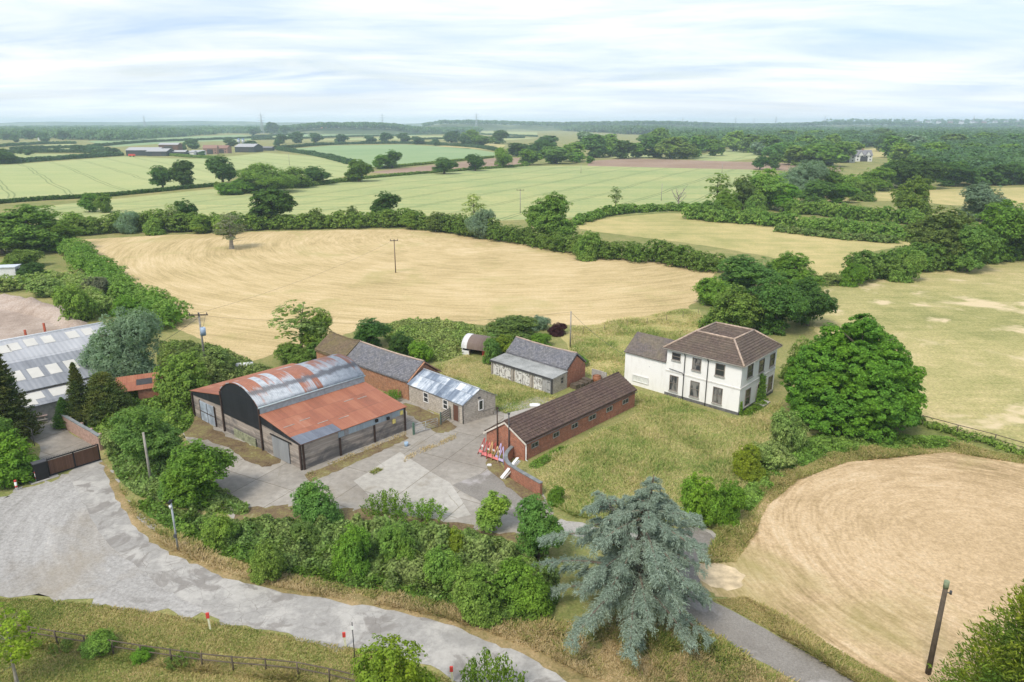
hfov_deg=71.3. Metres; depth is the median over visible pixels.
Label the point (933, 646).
utility pole
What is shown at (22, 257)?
bush
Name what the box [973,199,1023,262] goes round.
tree
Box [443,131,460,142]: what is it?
tree
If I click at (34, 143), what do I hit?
hedge
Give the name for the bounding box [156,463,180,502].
bush
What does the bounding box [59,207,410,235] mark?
hedge
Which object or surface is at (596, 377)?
oil tank
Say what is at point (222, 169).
oak tree
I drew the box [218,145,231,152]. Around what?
brick house
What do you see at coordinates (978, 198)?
tree
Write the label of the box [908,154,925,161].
tree
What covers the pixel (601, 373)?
panel wall
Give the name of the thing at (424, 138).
hedge
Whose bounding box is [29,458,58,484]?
gate housing
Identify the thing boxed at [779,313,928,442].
sycamore tree
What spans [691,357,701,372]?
window
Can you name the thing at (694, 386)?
window
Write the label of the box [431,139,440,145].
tree
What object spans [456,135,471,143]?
tree
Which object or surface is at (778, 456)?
bush
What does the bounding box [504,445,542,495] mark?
garden wall
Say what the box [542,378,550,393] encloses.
door
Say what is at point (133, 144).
crop field
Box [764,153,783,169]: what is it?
oak tree
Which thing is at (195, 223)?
tree
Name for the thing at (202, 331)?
utility pole
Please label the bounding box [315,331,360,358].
brick barn
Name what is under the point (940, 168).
oak tree
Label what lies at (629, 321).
wire fence
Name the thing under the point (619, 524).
cedar tree
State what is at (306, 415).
dutch barn
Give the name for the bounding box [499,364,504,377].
door
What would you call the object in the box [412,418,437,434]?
field gate
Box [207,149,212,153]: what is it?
door
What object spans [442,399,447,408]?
window
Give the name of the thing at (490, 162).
ploughed field
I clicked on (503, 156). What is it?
tree
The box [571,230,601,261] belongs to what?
bush
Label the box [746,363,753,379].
window
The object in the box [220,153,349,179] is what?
crop field
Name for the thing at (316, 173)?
oak tree
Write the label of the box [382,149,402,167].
oak tree
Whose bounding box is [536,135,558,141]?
tree
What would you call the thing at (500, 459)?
traffic barrier
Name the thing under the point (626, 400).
window
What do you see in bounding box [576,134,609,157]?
tree
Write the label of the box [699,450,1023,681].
hay field
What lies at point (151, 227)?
bush
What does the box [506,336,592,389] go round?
brick shed
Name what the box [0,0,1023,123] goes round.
sky
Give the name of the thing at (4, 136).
tree
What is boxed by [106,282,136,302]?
bush
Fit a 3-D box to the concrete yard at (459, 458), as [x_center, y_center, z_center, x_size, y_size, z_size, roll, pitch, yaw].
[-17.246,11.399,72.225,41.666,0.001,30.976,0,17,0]
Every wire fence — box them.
[572,308,698,337]
[922,415,1023,447]
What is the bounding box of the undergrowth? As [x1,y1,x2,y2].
[743,433,956,510]
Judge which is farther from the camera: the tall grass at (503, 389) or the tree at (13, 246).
the tree at (13, 246)
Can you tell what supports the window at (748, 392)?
in the farmhouse
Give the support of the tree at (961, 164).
on the ground at (570, 605)
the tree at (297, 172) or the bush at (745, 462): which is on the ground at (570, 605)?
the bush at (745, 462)
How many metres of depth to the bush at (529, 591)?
47.92 m
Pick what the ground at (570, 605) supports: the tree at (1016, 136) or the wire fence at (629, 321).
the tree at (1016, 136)
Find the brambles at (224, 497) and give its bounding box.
[105,445,249,514]
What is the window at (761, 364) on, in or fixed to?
in the farmhouse
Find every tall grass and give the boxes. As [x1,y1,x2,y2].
[435,354,556,413]
[531,392,786,534]
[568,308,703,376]
[700,439,1023,562]
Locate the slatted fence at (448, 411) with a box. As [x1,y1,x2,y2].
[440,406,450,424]
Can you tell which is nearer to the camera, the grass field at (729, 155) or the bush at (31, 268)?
the bush at (31, 268)
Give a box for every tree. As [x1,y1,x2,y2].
[0,133,13,139]
[0,147,18,161]
[0,203,67,251]
[0,213,26,253]
[0,353,46,439]
[9,134,19,142]
[20,129,38,138]
[22,150,34,154]
[35,132,50,141]
[42,219,84,251]
[50,397,69,428]
[56,130,70,139]
[56,211,83,224]
[61,362,91,423]
[73,145,86,148]
[74,371,136,425]
[75,306,164,376]
[76,192,98,211]
[93,192,112,212]
[108,405,184,470]
[112,210,138,233]
[146,165,175,186]
[158,204,179,231]
[158,438,237,509]
[168,159,195,184]
[173,198,198,220]
[182,139,200,148]
[188,213,210,233]
[204,154,239,181]
[212,212,250,248]
[223,138,238,145]
[231,177,262,192]
[236,162,299,190]
[243,140,256,143]
[246,127,262,134]
[246,187,297,225]
[264,122,279,133]
[266,299,329,350]
[273,140,282,145]
[274,134,288,142]
[278,125,290,133]
[284,166,312,187]
[287,131,303,142]
[298,309,332,348]
[303,166,331,180]
[308,133,323,142]
[308,207,325,227]
[333,134,349,141]
[344,159,374,181]
[347,205,359,226]
[350,633,441,681]
[353,317,393,345]
[363,136,376,140]
[369,190,401,215]
[372,155,389,168]
[378,132,393,140]
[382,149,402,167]
[396,133,411,141]
[400,211,418,229]
[411,136,424,143]
[424,211,445,231]
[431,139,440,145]
[432,157,458,173]
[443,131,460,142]
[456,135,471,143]
[461,129,478,143]
[461,193,486,216]
[464,153,486,170]
[464,208,496,239]
[469,135,495,144]
[475,490,511,532]
[484,315,538,339]
[490,130,509,143]
[494,147,512,165]
[506,143,530,155]
[513,493,564,559]
[517,149,544,164]
[522,191,579,237]
[526,139,557,156]
[530,475,716,668]
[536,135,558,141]
[540,146,576,163]
[563,142,586,159]
[569,152,583,162]
[576,131,594,140]
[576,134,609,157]
[586,156,594,162]
[600,134,616,138]
[604,137,617,155]
[608,186,622,204]
[610,140,636,158]
[630,142,649,157]
[636,132,650,141]
[639,136,663,157]
[648,127,670,142]
[654,137,683,158]
[672,186,686,203]
[677,142,700,158]
[680,137,689,141]
[690,136,709,157]
[704,135,721,150]
[704,173,732,198]
[706,138,725,155]
[715,189,742,211]
[716,254,786,292]
[720,130,744,150]
[732,174,758,209]
[737,134,762,152]
[748,168,797,210]
[749,141,768,154]
[749,275,811,335]
[751,135,783,154]
[751,155,768,169]
[761,143,787,160]
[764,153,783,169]
[765,250,823,289]
[767,184,801,210]
[769,142,794,147]
[775,159,828,196]
[778,129,797,134]
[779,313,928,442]
[781,145,812,165]
[789,276,839,325]
[794,134,816,142]
[797,179,837,201]
[801,143,849,165]
[804,130,823,134]
[818,165,845,185]
[822,133,841,144]
[825,182,861,202]
[833,142,857,162]
[837,141,864,149]
[839,130,860,133]
[839,174,863,186]
[856,166,896,189]
[868,128,892,133]
[873,132,898,150]
[876,161,898,185]
[879,135,910,157]
[887,143,916,162]
[887,158,933,185]
[889,175,935,218]
[902,134,930,142]
[903,205,975,270]
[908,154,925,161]
[916,156,952,184]
[921,142,951,150]
[936,160,981,186]
[938,133,968,140]
[943,221,1001,271]
[950,161,969,183]
[957,143,986,146]
[958,182,1010,221]
[962,167,994,185]
[972,132,999,137]
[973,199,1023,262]
[986,164,1014,185]
[990,144,1021,148]
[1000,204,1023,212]
[1005,161,1023,184]
[1007,134,1023,139]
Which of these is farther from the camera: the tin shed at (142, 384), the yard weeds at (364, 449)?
the tin shed at (142, 384)
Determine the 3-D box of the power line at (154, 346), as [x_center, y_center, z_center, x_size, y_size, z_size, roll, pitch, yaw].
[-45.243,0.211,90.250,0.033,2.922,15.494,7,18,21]
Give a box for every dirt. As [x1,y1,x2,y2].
[173,413,280,466]
[234,504,523,543]
[305,435,407,481]
[403,403,456,432]
[486,457,543,499]
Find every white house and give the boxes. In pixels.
[842,154,855,162]
[855,148,872,161]
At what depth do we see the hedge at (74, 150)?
798.30 m
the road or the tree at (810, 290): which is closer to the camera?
the road
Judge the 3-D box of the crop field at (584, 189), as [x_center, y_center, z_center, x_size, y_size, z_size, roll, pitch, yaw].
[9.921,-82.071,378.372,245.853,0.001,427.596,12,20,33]
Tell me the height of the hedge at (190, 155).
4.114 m
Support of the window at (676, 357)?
in the farmhouse
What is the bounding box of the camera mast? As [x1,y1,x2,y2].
[167,499,178,549]
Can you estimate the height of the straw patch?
0.001 m
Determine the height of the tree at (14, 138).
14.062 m
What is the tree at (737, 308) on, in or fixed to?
on the ground at (570, 605)
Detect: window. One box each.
[423,391,428,402]
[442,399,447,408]
[478,399,483,410]
[531,440,538,448]
[553,431,559,438]
[571,422,577,429]
[589,413,595,420]
[606,405,612,412]
[622,398,628,404]
[632,374,648,384]
[668,375,678,392]
[671,352,680,361]
[688,380,699,398]
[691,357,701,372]
[711,386,722,405]
[714,363,724,377]
[744,387,750,407]
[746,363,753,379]
[758,358,764,374]
[767,375,772,392]
[769,352,775,367]
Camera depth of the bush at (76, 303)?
118.17 m
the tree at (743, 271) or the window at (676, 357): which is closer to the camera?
the window at (676, 357)
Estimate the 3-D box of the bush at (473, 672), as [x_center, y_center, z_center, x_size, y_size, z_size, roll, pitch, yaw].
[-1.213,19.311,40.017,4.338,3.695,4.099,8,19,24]
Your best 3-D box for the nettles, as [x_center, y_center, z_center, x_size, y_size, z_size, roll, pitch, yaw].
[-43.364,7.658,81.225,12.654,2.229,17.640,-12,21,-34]
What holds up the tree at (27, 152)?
on the crop field at (25, 156)
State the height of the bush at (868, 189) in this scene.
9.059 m
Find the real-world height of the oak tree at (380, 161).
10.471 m
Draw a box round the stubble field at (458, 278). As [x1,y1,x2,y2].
[77,229,716,360]
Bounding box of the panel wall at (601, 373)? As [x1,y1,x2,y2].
[591,369,606,378]
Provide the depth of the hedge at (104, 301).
140.74 m
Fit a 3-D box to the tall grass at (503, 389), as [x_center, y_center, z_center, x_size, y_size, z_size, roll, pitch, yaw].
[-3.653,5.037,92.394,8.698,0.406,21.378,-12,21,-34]
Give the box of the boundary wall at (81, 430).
[60,413,102,450]
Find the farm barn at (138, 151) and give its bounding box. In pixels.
[126,147,162,155]
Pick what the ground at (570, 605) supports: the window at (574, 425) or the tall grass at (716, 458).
the tall grass at (716, 458)
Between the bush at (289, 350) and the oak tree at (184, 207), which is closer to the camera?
the bush at (289, 350)
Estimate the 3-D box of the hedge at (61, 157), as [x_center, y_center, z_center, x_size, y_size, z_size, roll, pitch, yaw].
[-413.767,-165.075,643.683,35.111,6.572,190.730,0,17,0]
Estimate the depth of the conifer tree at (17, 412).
73.61 m
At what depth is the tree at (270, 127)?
2210.70 m
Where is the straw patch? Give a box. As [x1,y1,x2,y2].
[696,563,745,590]
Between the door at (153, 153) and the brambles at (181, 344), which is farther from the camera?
the door at (153, 153)
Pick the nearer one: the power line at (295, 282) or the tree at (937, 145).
the power line at (295, 282)
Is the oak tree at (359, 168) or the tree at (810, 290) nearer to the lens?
the tree at (810, 290)
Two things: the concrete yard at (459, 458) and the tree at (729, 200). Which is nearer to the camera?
the concrete yard at (459, 458)
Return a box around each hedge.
[0,141,76,146]
[0,151,123,163]
[0,183,213,203]
[0,269,115,315]
[6,148,120,152]
[9,145,104,149]
[43,236,194,329]
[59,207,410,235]
[87,135,272,145]
[169,153,218,158]
[213,177,362,188]
[251,134,396,139]
[252,132,307,135]
[273,141,497,150]
[275,147,354,163]
[362,163,528,178]
[377,155,493,168]
[399,208,726,272]
[404,133,537,136]
[412,136,524,139]
[572,201,710,224]
[681,204,912,240]
[772,224,902,242]
[779,199,946,223]
[838,238,1023,281]
[919,416,1023,454]
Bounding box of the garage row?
[490,353,567,393]
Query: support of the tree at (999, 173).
on the ground at (570, 605)
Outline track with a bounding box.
[558,519,715,539]
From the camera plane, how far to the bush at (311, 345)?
98.95 m
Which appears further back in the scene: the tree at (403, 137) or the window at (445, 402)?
the tree at (403, 137)
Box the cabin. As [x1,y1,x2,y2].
[0,264,20,277]
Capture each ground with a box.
[0,127,1023,681]
[501,397,550,421]
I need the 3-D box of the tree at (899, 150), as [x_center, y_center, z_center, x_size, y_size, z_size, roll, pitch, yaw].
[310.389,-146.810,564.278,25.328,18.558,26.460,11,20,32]
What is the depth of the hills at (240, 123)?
6291.53 m
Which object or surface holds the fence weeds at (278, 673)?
on the lawn at (234, 679)
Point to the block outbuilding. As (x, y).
(433, 391)
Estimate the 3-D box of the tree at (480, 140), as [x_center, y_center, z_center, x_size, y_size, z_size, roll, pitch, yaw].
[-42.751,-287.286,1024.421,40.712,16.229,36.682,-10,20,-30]
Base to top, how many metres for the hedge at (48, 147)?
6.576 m
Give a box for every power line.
[104,319,195,371]
[200,312,566,322]
[201,240,392,312]
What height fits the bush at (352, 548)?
4.478 m
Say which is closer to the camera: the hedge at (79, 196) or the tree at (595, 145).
the hedge at (79, 196)
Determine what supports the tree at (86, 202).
on the crop field at (584, 189)
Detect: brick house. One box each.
[203,145,218,153]
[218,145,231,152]
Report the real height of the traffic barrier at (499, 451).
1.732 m
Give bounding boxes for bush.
[0,249,44,266]
[0,415,20,456]
[0,428,39,489]
[15,262,49,277]
[24,276,68,296]
[46,637,73,656]
[51,282,98,320]
[76,276,108,294]
[77,628,119,659]
[98,428,124,454]
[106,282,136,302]
[107,295,140,316]
[130,646,154,664]
[134,303,156,314]
[142,216,165,235]
[152,351,211,409]
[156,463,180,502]
[163,648,199,671]
[195,346,240,383]
[199,511,240,548]
[210,215,239,234]
[214,183,243,194]
[247,538,288,584]
[273,341,314,364]
[289,477,344,527]
[289,519,320,549]
[306,342,318,358]
[330,522,371,582]
[358,487,410,518]
[376,521,417,561]
[384,389,400,399]
[387,330,414,354]
[397,497,447,526]
[408,339,434,361]
[422,544,464,591]
[442,525,466,552]
[451,561,508,628]
[459,647,528,681]
[482,332,501,363]
[491,334,513,353]
[492,555,554,617]
[528,314,551,330]
[529,333,552,345]
[547,322,567,336]
[547,486,564,507]
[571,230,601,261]
[680,471,725,527]
[692,276,731,304]
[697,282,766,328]
[698,199,725,220]
[713,478,747,528]
[732,442,765,481]
[743,189,766,210]
[752,440,796,471]
[769,406,810,452]
[777,334,810,381]
[815,272,843,285]
[837,262,869,286]
[847,180,876,201]
[884,248,928,282]
[923,578,1023,681]
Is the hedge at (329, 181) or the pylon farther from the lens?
the pylon
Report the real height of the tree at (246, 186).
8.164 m
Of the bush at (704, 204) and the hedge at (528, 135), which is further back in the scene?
the hedge at (528, 135)
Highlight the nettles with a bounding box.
[84,390,194,434]
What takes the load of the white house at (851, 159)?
on the ground at (570, 605)
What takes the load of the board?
on the bare ground at (514, 413)
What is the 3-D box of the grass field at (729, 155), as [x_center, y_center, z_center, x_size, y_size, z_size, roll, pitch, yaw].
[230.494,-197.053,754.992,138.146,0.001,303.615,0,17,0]
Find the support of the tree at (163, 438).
on the ground at (570, 605)
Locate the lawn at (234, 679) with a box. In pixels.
[0,601,454,681]
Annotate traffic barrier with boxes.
[478,438,484,455]
[481,441,486,458]
[487,442,492,460]
[494,443,501,461]
[497,447,503,464]
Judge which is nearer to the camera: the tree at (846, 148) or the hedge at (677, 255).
the hedge at (677, 255)
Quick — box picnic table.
[37,414,47,420]
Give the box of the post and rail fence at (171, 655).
[0,622,354,681]
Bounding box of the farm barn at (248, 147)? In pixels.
[235,144,262,151]
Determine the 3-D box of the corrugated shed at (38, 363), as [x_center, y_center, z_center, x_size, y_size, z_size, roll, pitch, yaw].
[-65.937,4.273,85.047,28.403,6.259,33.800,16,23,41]
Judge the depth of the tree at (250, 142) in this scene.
916.41 m
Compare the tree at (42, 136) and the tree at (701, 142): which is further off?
the tree at (42, 136)
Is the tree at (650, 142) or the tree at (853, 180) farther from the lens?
the tree at (650, 142)
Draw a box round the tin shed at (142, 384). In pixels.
[115,372,162,400]
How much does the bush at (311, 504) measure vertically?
4.448 m
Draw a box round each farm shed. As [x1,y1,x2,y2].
[172,150,187,153]
[188,151,196,154]
[263,146,274,150]
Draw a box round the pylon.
[260,113,264,133]
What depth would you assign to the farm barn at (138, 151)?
727.08 m
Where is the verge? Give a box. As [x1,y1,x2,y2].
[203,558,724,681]
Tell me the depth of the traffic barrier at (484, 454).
71.35 m
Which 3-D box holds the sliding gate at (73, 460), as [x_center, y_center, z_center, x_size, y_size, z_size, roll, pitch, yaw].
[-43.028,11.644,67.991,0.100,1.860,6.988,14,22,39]
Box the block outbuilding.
[407,368,495,423]
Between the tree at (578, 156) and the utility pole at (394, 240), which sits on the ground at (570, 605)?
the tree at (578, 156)
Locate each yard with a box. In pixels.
[0,309,61,339]
[30,419,99,459]
[183,397,553,533]
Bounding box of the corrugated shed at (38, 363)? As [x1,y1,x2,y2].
[0,322,133,422]
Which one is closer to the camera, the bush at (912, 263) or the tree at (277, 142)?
the bush at (912, 263)
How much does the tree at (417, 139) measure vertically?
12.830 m
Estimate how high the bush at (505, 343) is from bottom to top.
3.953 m
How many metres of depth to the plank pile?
67.14 m
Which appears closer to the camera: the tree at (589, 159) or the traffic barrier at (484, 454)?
the traffic barrier at (484, 454)
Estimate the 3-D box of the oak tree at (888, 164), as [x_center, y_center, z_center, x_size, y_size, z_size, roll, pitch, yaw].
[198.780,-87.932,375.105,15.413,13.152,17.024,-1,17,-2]
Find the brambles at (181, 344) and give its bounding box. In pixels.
[157,339,273,384]
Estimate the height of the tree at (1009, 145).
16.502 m
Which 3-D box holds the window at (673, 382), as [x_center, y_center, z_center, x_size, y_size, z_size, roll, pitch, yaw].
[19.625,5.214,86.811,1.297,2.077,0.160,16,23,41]
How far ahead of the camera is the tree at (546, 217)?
192.91 m
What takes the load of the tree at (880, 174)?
on the ground at (570, 605)
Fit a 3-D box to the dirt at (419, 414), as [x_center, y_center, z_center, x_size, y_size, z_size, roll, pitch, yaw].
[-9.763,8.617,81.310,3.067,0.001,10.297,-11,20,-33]
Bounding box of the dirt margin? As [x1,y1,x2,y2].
[99,461,586,681]
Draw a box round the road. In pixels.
[69,463,565,681]
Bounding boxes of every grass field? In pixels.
[25,144,73,149]
[608,153,662,157]
[688,149,758,160]
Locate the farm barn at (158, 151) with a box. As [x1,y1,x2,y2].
[145,148,173,155]
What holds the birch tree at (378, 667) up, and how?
on the ground at (570, 605)
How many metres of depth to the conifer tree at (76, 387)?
77.55 m
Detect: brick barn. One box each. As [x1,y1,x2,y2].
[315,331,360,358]
[347,341,441,399]
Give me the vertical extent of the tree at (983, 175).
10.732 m
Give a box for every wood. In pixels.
[0,124,356,139]
[228,122,483,133]
[421,119,1023,126]
[506,124,673,134]
[669,125,1023,183]
[822,118,1023,123]
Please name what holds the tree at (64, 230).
on the ground at (570, 605)
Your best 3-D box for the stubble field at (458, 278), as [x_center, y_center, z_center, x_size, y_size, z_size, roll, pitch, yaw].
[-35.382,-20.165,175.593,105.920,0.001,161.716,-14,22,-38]
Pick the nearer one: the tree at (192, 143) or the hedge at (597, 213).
the hedge at (597, 213)
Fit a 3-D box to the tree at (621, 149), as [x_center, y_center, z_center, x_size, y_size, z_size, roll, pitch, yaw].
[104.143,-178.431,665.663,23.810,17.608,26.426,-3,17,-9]
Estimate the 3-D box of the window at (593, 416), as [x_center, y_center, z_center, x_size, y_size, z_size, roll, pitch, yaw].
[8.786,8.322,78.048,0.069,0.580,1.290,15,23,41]
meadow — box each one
[439,144,504,149]
[577,213,910,274]
[824,187,1023,209]
[864,148,883,157]
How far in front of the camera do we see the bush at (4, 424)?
69.98 m
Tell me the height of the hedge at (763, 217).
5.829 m
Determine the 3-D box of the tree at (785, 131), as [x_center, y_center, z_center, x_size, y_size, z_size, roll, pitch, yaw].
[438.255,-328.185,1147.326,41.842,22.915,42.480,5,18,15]
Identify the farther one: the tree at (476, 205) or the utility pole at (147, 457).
the tree at (476, 205)
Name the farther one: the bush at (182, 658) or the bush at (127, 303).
the bush at (127, 303)
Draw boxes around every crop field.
[0,153,68,164]
[0,156,240,198]
[16,166,769,227]
[88,135,250,146]
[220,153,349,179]
[273,134,432,136]
[296,144,494,166]
[302,136,530,140]
[464,131,536,134]
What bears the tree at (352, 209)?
on the ground at (570, 605)
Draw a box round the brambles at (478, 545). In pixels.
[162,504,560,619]
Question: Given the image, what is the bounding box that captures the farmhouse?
[624,322,782,414]
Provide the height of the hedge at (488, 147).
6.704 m
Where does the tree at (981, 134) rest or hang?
on the ground at (570, 605)
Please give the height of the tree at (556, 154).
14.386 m
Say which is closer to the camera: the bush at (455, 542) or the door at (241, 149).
the bush at (455, 542)
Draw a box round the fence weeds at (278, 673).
[33,631,351,681]
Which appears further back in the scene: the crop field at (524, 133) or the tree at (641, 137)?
the crop field at (524, 133)
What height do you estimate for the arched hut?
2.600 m
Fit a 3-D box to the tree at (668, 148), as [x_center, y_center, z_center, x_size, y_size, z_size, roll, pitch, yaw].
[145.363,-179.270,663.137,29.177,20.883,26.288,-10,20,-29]
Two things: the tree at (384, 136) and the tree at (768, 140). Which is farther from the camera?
the tree at (384, 136)
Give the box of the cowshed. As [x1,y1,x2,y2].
[483,371,637,460]
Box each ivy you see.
[739,373,766,414]
[741,398,768,417]
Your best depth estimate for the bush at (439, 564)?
50.19 m
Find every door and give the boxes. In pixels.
[152,152,160,155]
[199,399,216,426]
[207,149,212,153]
[240,148,248,151]
[270,433,290,463]
[453,403,459,421]
[493,362,498,375]
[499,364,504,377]
[505,366,510,379]
[515,369,521,383]
[522,372,529,385]
[534,375,541,389]
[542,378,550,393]
[860,157,867,161]
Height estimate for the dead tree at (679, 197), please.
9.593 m
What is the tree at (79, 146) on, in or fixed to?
on the ground at (570, 605)
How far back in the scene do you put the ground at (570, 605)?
110.86 m
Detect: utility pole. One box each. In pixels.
[142,432,151,479]
[189,312,207,355]
[390,239,397,272]
[569,311,571,347]
[925,580,951,674]
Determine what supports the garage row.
on the ground at (570, 605)
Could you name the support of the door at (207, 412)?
in the dutch barn at (306, 415)
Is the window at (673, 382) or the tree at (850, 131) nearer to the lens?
the window at (673, 382)
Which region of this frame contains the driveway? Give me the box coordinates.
[675,528,853,681]
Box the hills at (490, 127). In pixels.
[426,124,1023,130]
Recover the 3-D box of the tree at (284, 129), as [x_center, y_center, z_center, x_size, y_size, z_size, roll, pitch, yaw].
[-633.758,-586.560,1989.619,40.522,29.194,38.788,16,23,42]
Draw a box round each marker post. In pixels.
[205,612,210,629]
[342,632,346,646]
[450,666,453,681]
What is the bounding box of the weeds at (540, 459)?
[528,445,568,468]
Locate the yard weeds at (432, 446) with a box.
[404,433,455,461]
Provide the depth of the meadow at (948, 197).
324.74 m
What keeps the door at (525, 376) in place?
in the garage row
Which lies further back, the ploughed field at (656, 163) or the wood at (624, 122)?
the wood at (624, 122)
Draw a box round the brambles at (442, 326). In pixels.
[384,316,488,360]
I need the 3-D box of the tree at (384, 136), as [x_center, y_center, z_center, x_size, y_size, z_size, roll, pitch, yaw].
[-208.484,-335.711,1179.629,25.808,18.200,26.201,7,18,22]
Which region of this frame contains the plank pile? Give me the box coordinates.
[500,457,520,478]
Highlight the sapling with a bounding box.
[0,602,45,681]
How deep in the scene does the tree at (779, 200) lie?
267.63 m
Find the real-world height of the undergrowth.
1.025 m
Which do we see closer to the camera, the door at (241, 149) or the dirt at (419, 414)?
the dirt at (419, 414)
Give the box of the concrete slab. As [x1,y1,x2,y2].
[354,452,470,520]
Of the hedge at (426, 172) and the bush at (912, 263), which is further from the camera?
the hedge at (426, 172)
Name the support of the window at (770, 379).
in the farmhouse
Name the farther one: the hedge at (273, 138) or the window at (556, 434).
the hedge at (273, 138)
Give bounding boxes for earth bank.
[0,293,87,328]
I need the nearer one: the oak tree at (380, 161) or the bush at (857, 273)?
the bush at (857, 273)
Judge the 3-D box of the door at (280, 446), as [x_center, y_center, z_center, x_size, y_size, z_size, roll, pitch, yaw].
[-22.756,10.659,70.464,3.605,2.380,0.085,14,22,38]
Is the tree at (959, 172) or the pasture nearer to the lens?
the pasture
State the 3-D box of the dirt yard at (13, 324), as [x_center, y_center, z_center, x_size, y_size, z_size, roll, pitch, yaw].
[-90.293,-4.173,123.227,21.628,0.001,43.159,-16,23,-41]
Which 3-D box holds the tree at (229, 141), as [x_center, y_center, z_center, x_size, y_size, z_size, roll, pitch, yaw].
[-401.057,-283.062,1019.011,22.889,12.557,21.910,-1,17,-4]
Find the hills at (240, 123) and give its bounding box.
[0,121,989,126]
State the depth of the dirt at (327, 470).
70.97 m
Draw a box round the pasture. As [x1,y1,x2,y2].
[812,258,1023,449]
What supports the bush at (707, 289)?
on the ground at (570, 605)
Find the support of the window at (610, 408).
in the cowshed
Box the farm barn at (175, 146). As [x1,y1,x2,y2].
[158,143,182,149]
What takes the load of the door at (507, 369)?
in the garage row
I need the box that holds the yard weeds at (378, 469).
[368,467,383,474]
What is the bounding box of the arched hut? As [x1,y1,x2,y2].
[461,333,497,355]
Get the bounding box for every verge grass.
[715,595,899,681]
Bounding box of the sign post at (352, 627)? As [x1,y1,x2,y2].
[351,622,355,663]
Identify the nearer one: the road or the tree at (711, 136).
the road
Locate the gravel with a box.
[0,460,367,651]
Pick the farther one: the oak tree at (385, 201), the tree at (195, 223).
the oak tree at (385, 201)
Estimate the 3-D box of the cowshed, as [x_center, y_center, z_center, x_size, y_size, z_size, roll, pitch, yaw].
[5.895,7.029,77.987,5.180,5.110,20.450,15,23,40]
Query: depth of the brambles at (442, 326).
111.51 m
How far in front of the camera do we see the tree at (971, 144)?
612.57 m
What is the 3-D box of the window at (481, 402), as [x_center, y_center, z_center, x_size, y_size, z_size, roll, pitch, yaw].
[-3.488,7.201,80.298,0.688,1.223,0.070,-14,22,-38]
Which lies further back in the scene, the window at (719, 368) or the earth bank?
the earth bank
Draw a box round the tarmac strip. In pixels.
[453,470,526,517]
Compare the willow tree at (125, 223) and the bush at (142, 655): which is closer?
the bush at (142, 655)
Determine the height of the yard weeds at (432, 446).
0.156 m
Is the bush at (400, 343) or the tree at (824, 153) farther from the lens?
the tree at (824, 153)
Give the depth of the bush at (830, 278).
146.79 m
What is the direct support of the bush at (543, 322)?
on the ground at (570, 605)
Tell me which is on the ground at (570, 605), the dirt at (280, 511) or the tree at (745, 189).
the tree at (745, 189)
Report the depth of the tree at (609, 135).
836.87 m
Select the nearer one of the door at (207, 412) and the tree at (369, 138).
the door at (207, 412)
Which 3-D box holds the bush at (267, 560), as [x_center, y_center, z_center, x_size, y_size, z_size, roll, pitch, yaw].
[-17.773,15.936,52.194,3.245,3.514,2.922,13,21,36]
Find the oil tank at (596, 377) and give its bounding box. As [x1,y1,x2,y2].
[593,374,600,381]
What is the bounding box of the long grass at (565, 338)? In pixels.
[561,309,700,374]
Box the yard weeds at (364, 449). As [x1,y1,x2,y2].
[306,431,406,477]
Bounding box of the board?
[530,403,539,406]
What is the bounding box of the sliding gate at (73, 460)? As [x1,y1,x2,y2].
[20,444,100,484]
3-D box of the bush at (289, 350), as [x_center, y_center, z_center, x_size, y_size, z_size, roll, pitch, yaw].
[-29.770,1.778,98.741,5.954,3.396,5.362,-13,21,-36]
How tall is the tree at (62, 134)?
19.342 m
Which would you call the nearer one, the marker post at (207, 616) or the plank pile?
the marker post at (207, 616)
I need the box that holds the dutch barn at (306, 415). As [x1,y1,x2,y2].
[190,354,406,469]
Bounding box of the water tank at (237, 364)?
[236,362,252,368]
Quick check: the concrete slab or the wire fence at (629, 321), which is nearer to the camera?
the concrete slab
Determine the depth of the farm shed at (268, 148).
859.07 m
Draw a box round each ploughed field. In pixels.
[372,158,520,172]
[588,158,840,171]
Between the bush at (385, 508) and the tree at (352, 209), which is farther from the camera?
the tree at (352, 209)
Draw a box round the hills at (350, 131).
[274,128,426,133]
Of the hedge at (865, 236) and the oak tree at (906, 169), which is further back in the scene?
the oak tree at (906, 169)
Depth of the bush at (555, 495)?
62.38 m
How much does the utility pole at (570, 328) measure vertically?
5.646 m
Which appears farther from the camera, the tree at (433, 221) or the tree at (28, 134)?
the tree at (28, 134)
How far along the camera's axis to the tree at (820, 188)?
294.79 m
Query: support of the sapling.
on the lawn at (234, 679)
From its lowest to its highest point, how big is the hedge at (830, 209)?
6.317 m
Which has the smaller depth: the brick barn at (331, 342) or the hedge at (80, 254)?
the brick barn at (331, 342)

